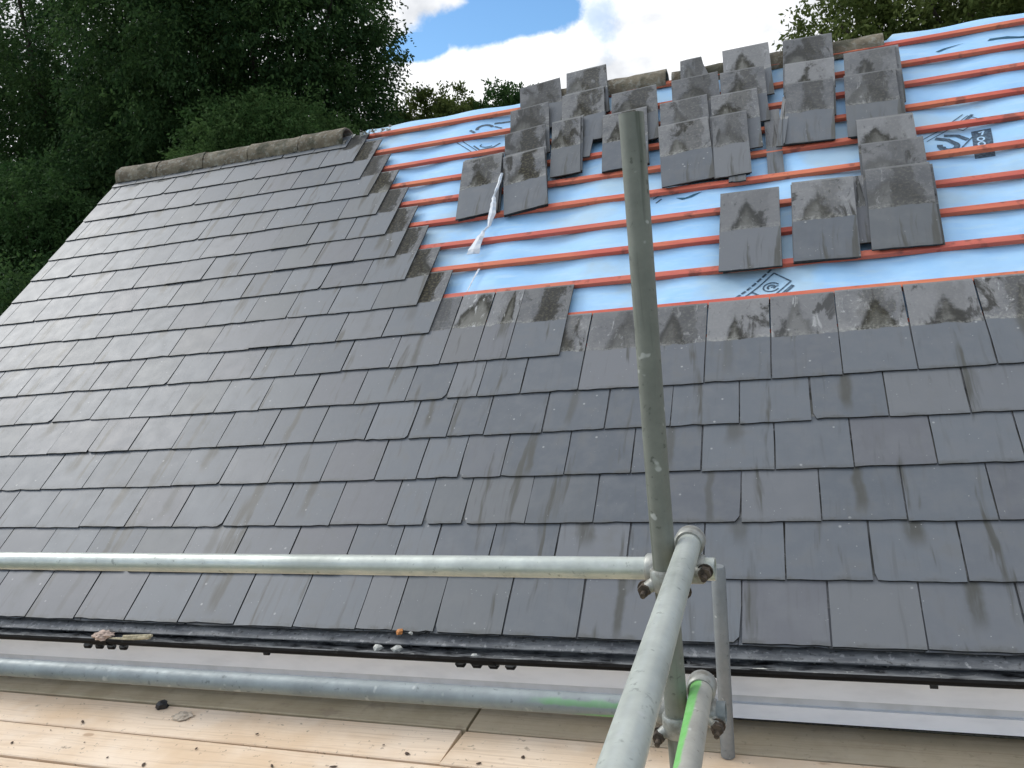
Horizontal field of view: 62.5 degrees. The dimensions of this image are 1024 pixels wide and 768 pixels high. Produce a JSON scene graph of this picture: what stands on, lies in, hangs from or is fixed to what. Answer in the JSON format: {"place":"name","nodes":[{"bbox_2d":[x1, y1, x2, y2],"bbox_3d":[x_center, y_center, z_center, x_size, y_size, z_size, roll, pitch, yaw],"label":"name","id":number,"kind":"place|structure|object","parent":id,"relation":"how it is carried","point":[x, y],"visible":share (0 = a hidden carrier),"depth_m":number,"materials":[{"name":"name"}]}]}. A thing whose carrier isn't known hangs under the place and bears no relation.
{"place":"outdoors","nodes":[
{"label":"outdoors","id":0,"kind":"place"},
{"bbox_2d":[0,0,963,250],"label":"sky","id":1,"kind":"structure","parent":0,"point":[529,42],"materials":[{"name":"white"}]},
{"label":"ground","id":2,"kind":"structure","parent":0,"visible":0},
{"bbox_2d":[0,248,44,315],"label":"laurel bush","id":3,"kind":"object","parent":2,"relation":"on","point":[11,290],"visible":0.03,"depth_m":11.59,"materials":[{"name":"green plant"}]},
{"bbox_2d":[0,146,135,307],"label":"hazel bush","id":4,"kind":"object","parent":2,"relation":"on","point":[42,225],"visible":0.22,"depth_m":13.63,"materials":[{"name":"green plant"}]},
{"bbox_2d":[0,0,280,286],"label":"ash tree","id":5,"kind":"object","parent":2,"relation":"on","point":[26,106],"visible":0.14,"depth_m":16.17,"materials":[{"name":"green plant"}]},
{"bbox_2d":[22,0,417,214],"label":"ash tree","id":6,"kind":"object","parent":2,"relation":"on","point":[316,52],"visible":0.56,"depth_m":13.61,"materials":[{"name":"green plant"}]},
{"bbox_2d":[157,74,359,160],"bbox_3d":[-3.659,-0.757,12.994,4.096,7.541,2.738,-4,9,19],"label":"elder bush","id":7,"kind":"object","parent":2,"relation":"on","point":[274,119],"visible":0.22,"depth_m":11.95,"materials":[{"name":"green plant"}]},
{"bbox_2d":[0,111,726,767],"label":"scaffold","id":8,"kind":"object","parent":2,"relation":"on","point":[668,569],"visible":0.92,"depth_m":1.80,"materials":[{"name":"metal"}]},
{"bbox_2d":[0,757,85,767],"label":"scaffold board","id":9,"kind":"object","parent":8,"relation":"on","point":[10,763],"visible":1,"depth_m":3.44,"materials":[{"name":"brown wood"}]},
{"bbox_2d":[0,721,450,767],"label":"scaffold board","id":10,"kind":"object","parent":8,"relation":"on","point":[53,745],"visible":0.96,"depth_m":3.42,"materials":[{"name":"brown wood"}]},
{"bbox_2d":[0,692,461,765],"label":"scaffold board","id":11,"kind":"object","parent":8,"relation":"on","point":[427,746],"visible":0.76,"depth_m":3.53,"materials":[{"name":"brown wood"}]},
{"bbox_2d":[155,699,168,709],"bbox_3d":[-1.571,1.442,3.786,0.058,0.048,0.051,-9,9,-16],"label":"black scrap","id":12,"kind":"object","parent":11,"relation":"on","point":[162,704],"visible":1,"depth_m":3.77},
{"bbox_2d":[171,711,192,720],"bbox_3d":[-1.439,1.451,3.682,0.105,0.015,0.078,-4,9,19],"label":"cement blob","id":13,"kind":"object","parent":11,"relation":"on","point":[183,715],"visible":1,"depth_m":3.67,"materials":[{"name":"beige concrete"}]},
{"bbox_2d":[0,676,481,734],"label":"scaffold board","id":14,"kind":"object","parent":8,"relation":"on","point":[461,719],"visible":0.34,"depth_m":3.72,"materials":[{"name":"brown wood"}]},
{"bbox_2d":[440,732,884,767],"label":"scaffold board","id":15,"kind":"object","parent":8,"relation":"on","point":[471,750],"visible":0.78,"depth_m":3.08,"materials":[{"name":"brown wood"}]},
{"bbox_2d":[711,564,734,759],"bbox_3d":[0.726,0.957,2.900,0.067,0.700,0.048,-4,9,19],"label":"stub post","id":16,"kind":"object","parent":15,"relation":"on","point":[722,647],"visible":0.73,"depth_m":2.88,"materials":[{"name":"grey metal"}]},
{"bbox_2d":[468,708,1023,767],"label":"scaffold board","id":17,"kind":"object","parent":8,"relation":"on","point":[868,747],"visible":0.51,"depth_m":2.97,"materials":[{"name":"brown wood"}]},
{"bbox_2d":[373,79,482,127],"bbox_3d":[-1.370,-1.988,17.419,3.832,8.144,2.563,-4,9,19],"label":"hawthorn tree","id":18,"kind":"object","parent":2,"relation":"on","point":[439,106],"visible":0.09,"depth_m":16.28,"materials":[{"name":"green plant"}]},
{"bbox_2d":[467,76,538,109],"bbox_3d":[0.315,-2.137,17.361,2.485,8.071,2.080,-4,9,19],"label":"hawthorn tree","id":19,"kind":"object","parent":2,"relation":"on","point":[507,95],"visible":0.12,"depth_m":16.35,"materials":[{"name":"green plant"}]},
{"bbox_2d":[0,13,1023,739],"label":"cottage","id":20,"kind":"structure","parent":2,"relation":"on","point":[304,345],"depth_m":4.17,"materials":[{"name":"stone"}]},
{"bbox_2d":[91,630,114,640],"bbox_3d":[-1.879,1.153,3.873,0.117,0.040,0.081,-4,9,19],"label":"crumpled rag","id":21,"kind":"object","parent":20,"relation":"on","point":[102,635],"visible":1,"depth_m":3.85,"materials":[{"name":"beige fabric"}]},
{"bbox_2d":[109,634,152,639],"bbox_3d":[-1.727,1.147,3.816,0.241,0.039,0.022,-4,9,19],"label":"stick","id":22,"kind":"object","parent":20,"relation":"on","point":[138,637],"visible":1,"depth_m":3.80,"materials":[{"name":"beige wood"}]},
{"bbox_2d":[373,644,383,650],"bbox_3d":[-0.548,1.076,3.441,0.044,0.028,0.039,-4,9,19],"label":"mortar chip","id":23,"kind":"object","parent":20,"relation":"on","point":[377,647],"visible":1,"depth_m":3.43,"materials":[{"name":"grey concrete"}]},
{"bbox_2d":[391,645,402,652],"bbox_3d":[-0.464,1.073,3.416,0.044,0.034,0.040,-4,9,19],"label":"mortar chip","id":24,"kind":"object","parent":20,"relation":"on","point":[397,648],"visible":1,"depth_m":3.40,"materials":[{"name":"grey concrete"}]},
{"bbox_2d":[396,628,402,634],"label":"leaf litter","id":25,"kind":"object","parent":20,"relation":"on","point":[399,631],"visible":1,"depth_m":3.46,"materials":[{"name":"orange plant"}]},
{"bbox_2d":[466,269,479,291],"bbox_3d":[-0.237,-0.631,5.120,0.014,0.128,0.176,-2,10,31],"label":"torn strip","id":26,"kind":"object","parent":20,"relation":"on","point":[476,273],"visible":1,"depth_m":5.12,"materials":[{"name":"white plastic"}]},
{"bbox_2d":[455,153,502,220],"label":"loose slate","id":27,"kind":"object","parent":20,"relation":"on","point":[479,180],"visible":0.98,"depth_m":5.76,"materials":[{"name":"grey stone"}]},
{"bbox_2d":[458,169,502,221],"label":"loose slate","id":28,"kind":"object","parent":20,"relation":"on","point":[499,206],"visible":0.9,"depth_m":5.61,"materials":[{"name":"grey stone"}]},
{"bbox_2d":[465,152,503,204],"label":"loose slate","id":29,"kind":"object","parent":28,"relation":"on","point":[501,167],"visible":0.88,"depth_m":5.91,"materials":[{"name":"grey stone"}]},
{"bbox_2d":[467,173,502,254],"bbox_3d":[-0.142,-1.124,5.500,0.086,0.526,0.580,-2,10,29],"label":"torn strip","id":30,"kind":"object","parent":20,"relation":"on","point":[475,246],"visible":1,"depth_m":5.46,"materials":[{"name":"white plastic"}]},
{"bbox_2d":[503,146,547,215],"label":"loose slate","id":31,"kind":"object","parent":20,"relation":"on","point":[525,181],"visible":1,"depth_m":5.63,"materials":[{"name":"grey stone"}]},
{"bbox_2d":[505,124,545,155],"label":"loose slate","id":32,"kind":"object","parent":20,"relation":"on","point":[534,137],"visible":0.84,"depth_m":5.99,"materials":[{"name":"grey stone"}]},
{"bbox_2d":[510,102,549,152],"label":"loose slate","id":33,"kind":"object","parent":32,"relation":"on","point":[529,117],"visible":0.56,"depth_m":6.20,"materials":[{"name":"grey stone"}]},
{"bbox_2d":[520,77,561,127],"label":"loose slate","id":34,"kind":"object","parent":33,"relation":"on","point":[549,91],"visible":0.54,"depth_m":6.40,"materials":[{"name":"grey stone"}]},
{"bbox_2d":[504,205,547,216],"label":"loose slate","id":35,"kind":"object","parent":20,"relation":"on","point":[527,210],"visible":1,"depth_m":5.46,"materials":[{"name":"grey stone"}]},
{"bbox_2d":[505,146,547,192],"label":"loose slate","id":36,"kind":"object","parent":20,"relation":"on","point":[545,147],"visible":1,"depth_m":5.77,"materials":[{"name":"grey stone"}]},
{"bbox_2d":[550,116,580,177],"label":"loose slate","id":37,"kind":"object","parent":20,"relation":"on","point":[566,149],"visible":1,"depth_m":5.79,"materials":[{"name":"grey stone"}]},
{"bbox_2d":[562,86,604,140],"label":"loose slate","id":38,"kind":"object","parent":37,"relation":"on","point":[589,105],"visible":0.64,"depth_m":6.09,"materials":[{"name":"grey stone"}]},
{"bbox_2d":[566,64,608,112],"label":"loose slate","id":39,"kind":"object","parent":38,"relation":"on","point":[587,78],"visible":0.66,"depth_m":6.37,"materials":[{"name":"grey stone"}]},
{"bbox_2d":[583,135,593,157],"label":"loose slate","id":40,"kind":"object","parent":37,"relation":"on","point":[587,143],"visible":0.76,"depth_m":5.78,"materials":[{"name":"grey stone"}]},
{"bbox_2d":[602,106,648,172],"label":"loose slate","id":41,"kind":"object","parent":20,"relation":"on","point":[611,154],"visible":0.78,"depth_m":5.66,"materials":[{"name":"grey stone"}]},
{"bbox_2d":[611,84,658,140],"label":"loose slate","id":42,"kind":"object","parent":41,"relation":"on","point":[634,99],"visible":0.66,"depth_m":5.92,"materials":[{"name":"grey stone"}]},
{"bbox_2d":[658,116,714,187],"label":"loose slate","id":43,"kind":"object","parent":20,"relation":"on","point":[685,148],"visible":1,"depth_m":5.33,"materials":[{"name":"grey stone"}]},
{"bbox_2d":[660,94,710,134],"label":"loose slate","id":44,"kind":"object","parent":43,"relation":"on","point":[681,110],"visible":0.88,"depth_m":5.66,"materials":[{"name":"grey stone"}]},
{"bbox_2d":[667,119,712,187],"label":"loose slate","id":45,"kind":"object","parent":20,"relation":"on","point":[703,180],"visible":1,"depth_m":5.18,"materials":[{"name":"grey stone"}]},
{"bbox_2d":[671,71,719,121],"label":"loose slate","id":46,"kind":"object","parent":20,"relation":"on","point":[698,85],"visible":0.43,"depth_m":5.83,"materials":[{"name":"grey stone"}]},
{"bbox_2d":[680,57,707,78],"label":"loose slate","id":47,"kind":"object","parent":46,"relation":"on","point":[691,67],"visible":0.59,"depth_m":6.04,"materials":[{"name":"grey stone"}]},
{"bbox_2d":[712,110,751,179],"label":"loose slate","id":48,"kind":"object","parent":20,"relation":"on","point":[731,152],"visible":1,"depth_m":5.24,"materials":[{"name":"grey stone"}]},
{"bbox_2d":[711,88,762,148],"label":"loose slate","id":49,"kind":"object","parent":48,"relation":"on","point":[737,101],"visible":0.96,"depth_m":5.51,"materials":[{"name":"grey stone"}]},
{"bbox_2d":[729,174,745,182],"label":"loose slate","id":50,"kind":"object","parent":20,"relation":"on","point":[737,178],"visible":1,"depth_m":5.04,"materials":[{"name":"grey stone"}]},
{"bbox_2d":[720,65,769,121],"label":"loose slate","id":51,"kind":"object","parent":20,"relation":"on","point":[742,79],"visible":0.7,"depth_m":5.69,"materials":[{"name":"grey stone"}]},
{"bbox_2d":[722,42,774,95],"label":"loose slate","id":52,"kind":"object","parent":51,"relation":"on","point":[746,57],"visible":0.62,"depth_m":5.91,"materials":[{"name":"grey stone"}]},
{"bbox_2d":[719,187,781,271],"bbox_3d":[1.304,-0.854,4.628,0.327,0.432,0.484,-4,9,19],"label":"loose slate","id":53,"kind":"object","parent":20,"relation":"on","point":[750,233],"visible":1,"depth_m":4.61,"materials":[{"name":"grey stone"}]},
{"bbox_2d":[723,199,782,273],"bbox_3d":[1.323,-0.854,4.651,0.308,0.434,0.487,-4,9,19],"label":"loose slate","id":54,"kind":"object","parent":20,"relation":"on","point":[762,268],"visible":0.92,"depth_m":4.49,"materials":[{"name":"grey stone"}]},
{"bbox_2d":[764,109,784,173],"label":"loose slate","id":55,"kind":"object","parent":20,"relation":"on","point":[775,162],"visible":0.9,"depth_m":5.20,"materials":[{"name":"grey stone"}]},
{"bbox_2d":[785,77,835,144],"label":"loose slate","id":56,"kind":"object","parent":20,"relation":"on","point":[809,113],"visible":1,"depth_m":5.25,"materials":[{"name":"grey stone"}]},
{"bbox_2d":[784,57,835,115],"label":"loose slate","id":57,"kind":"object","parent":56,"relation":"on","point":[823,68],"visible":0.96,"depth_m":5.55,"materials":[{"name":"grey stone"}]},
{"bbox_2d":[783,33,835,94],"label":"loose slate","id":58,"kind":"object","parent":57,"relation":"on","point":[809,48],"visible":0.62,"depth_m":5.76,"materials":[{"name":"grey stone"}]},
{"bbox_2d":[791,185,846,263],"bbox_3d":[1.668,-0.884,4.540,0.316,0.433,0.489,-4,9,19],"label":"loose slate","id":59,"kind":"object","parent":20,"relation":"on","point":[793,240],"visible":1,"depth_m":4.46,"materials":[{"name":"grey stone"}]},
{"bbox_2d":[791,176,860,262],"bbox_3d":[1.671,-0.887,4.511,0.335,0.440,0.486,-4,9,19],"label":"loose slate","id":60,"kind":"object","parent":20,"relation":"on","point":[825,221],"visible":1,"depth_m":4.49,"materials":[{"name":"grey stone"}]},
{"bbox_2d":[796,258,857,262],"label":"loose slate","id":61,"kind":"object","parent":20,"relation":"on","point":[826,260],"visible":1,"depth_m":4.34,"materials":[{"name":"grey stone"}]},
{"bbox_2d":[853,175,870,243],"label":"loose slate","id":62,"kind":"object","parent":20,"relation":"on","point":[863,226],"visible":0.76,"depth_m":4.50,"materials":[{"name":"grey stone"}]},
{"bbox_2d":[843,45,897,75],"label":"loose slate","id":63,"kind":"object","parent":20,"relation":"on","point":[871,60],"visible":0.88,"depth_m":5.44,"materials":[{"name":"grey stone"}]},
{"bbox_2d":[844,68,901,137],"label":"loose slate","id":64,"kind":"object","parent":20,"relation":"on","point":[871,94],"visible":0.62,"depth_m":5.17,"materials":[{"name":"grey stone"}]},
{"bbox_2d":[850,72,903,138],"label":"loose slate","id":65,"kind":"object","parent":20,"relation":"on","point":[900,100],"visible":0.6,"depth_m":5.08,"materials":[{"name":"grey stone"}]},
{"bbox_2d":[861,136,926,217],"bbox_3d":[2.085,-1.126,4.584,0.323,0.438,0.488,-3,9,22],"label":"loose slate","id":66,"kind":"object","parent":20,"relation":"on","point":[905,151],"visible":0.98,"depth_m":4.69,"materials":[{"name":"grey stone"}]},
{"bbox_2d":[856,112,911,127],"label":"loose slate","id":67,"kind":"object","parent":66,"relation":"on","point":[883,116],"visible":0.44,"depth_m":4.97,"materials":[{"name":"grey stone"}]},
{"bbox_2d":[896,68,905,112],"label":"loose slate","id":68,"kind":"object","parent":20,"relation":"on","point":[898,71],"visible":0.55,"depth_m":5.18,"materials":[{"name":"grey stone"}]},
{"bbox_2d":[849,44,905,101],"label":"loose slate","id":69,"kind":"object","parent":68,"relation":"on","point":[898,59],"visible":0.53,"depth_m":5.36,"materials":[{"name":"grey stone"}]},
{"bbox_2d":[865,162,942,250],"bbox_3d":[2.036,-0.934,4.409,0.344,0.436,0.492,-4,9,19],"label":"loose slate","id":70,"kind":"object","parent":20,"relation":"on","point":[902,208],"visible":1,"depth_m":4.39,"materials":[{"name":"grey stone"}]},
{"bbox_2d":[887,164,944,249],"bbox_3d":[2.069,-0.934,4.426,0.329,0.438,0.490,-4,9,19],"label":"loose slate","id":71,"kind":"object","parent":20,"relation":"on","point":[934,185],"visible":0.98,"depth_m":4.39,"materials":[{"name":"grey stone"}]},
{"bbox_2d":[874,162,943,243],"bbox_3d":[2.054,-0.941,4.423,0.317,0.434,0.487,-4,9,19],"label":"loose slate","id":72,"kind":"object","parent":71,"relation":"on","point":[936,205],"visible":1,"depth_m":4.45,"materials":[{"name":"grey stone"}]},
{"bbox_2d":[856,113,916,174],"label":"loose slate","id":73,"kind":"object","parent":72,"relation":"on","point":[886,128],"visible":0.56,"depth_m":4.87,"materials":[{"name":"grey stone"}]},
{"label":"loose slate","id":74,"kind":"object","parent":20,"relation":"on","visible":0},
{"bbox_2d":[556,115,583,170],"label":"loose slate","id":75,"kind":"object","parent":74,"relation":"on","point":[582,116],"visible":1,"depth_m":5.82,"materials":[{"name":"grey stone"}]},
{"bbox_2d":[566,86,605,114],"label":"loose slate","id":76,"kind":"object","parent":75,"relation":"on","point":[604,97],"visible":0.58,"depth_m":6.16,"materials":[{"name":"grey stone"}]},
{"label":"loose slate","id":77,"kind":"object","parent":20,"relation":"on","visible":0},
{"bbox_2d":[710,112,732,178],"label":"loose slate","id":78,"kind":"object","parent":77,"relation":"on","point":[712,136],"visible":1,"depth_m":5.38,"materials":[{"name":"grey stone"}]},
{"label":"loose slate","id":79,"kind":"object","parent":20,"relation":"on","visible":0},
{"bbox_2d":[776,97,787,147],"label":"loose slate","id":80,"kind":"object","parent":79,"relation":"on","point":[782,130],"visible":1,"depth_m":5.23,"materials":[{"name":"grey stone"}]},
{"bbox_2d":[784,85,832,145],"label":"loose slate","id":81,"kind":"object","parent":79,"relation":"on","point":[785,98],"visible":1,"depth_m":5.14,"materials":[{"name":"grey stone"}]},
{"bbox_2d":[771,0,1023,51],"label":"sycamore tree","id":82,"kind":"object","parent":2,"relation":"on","point":[879,14],"visible":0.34,"depth_m":11.10,"materials":[{"name":"green plant"}]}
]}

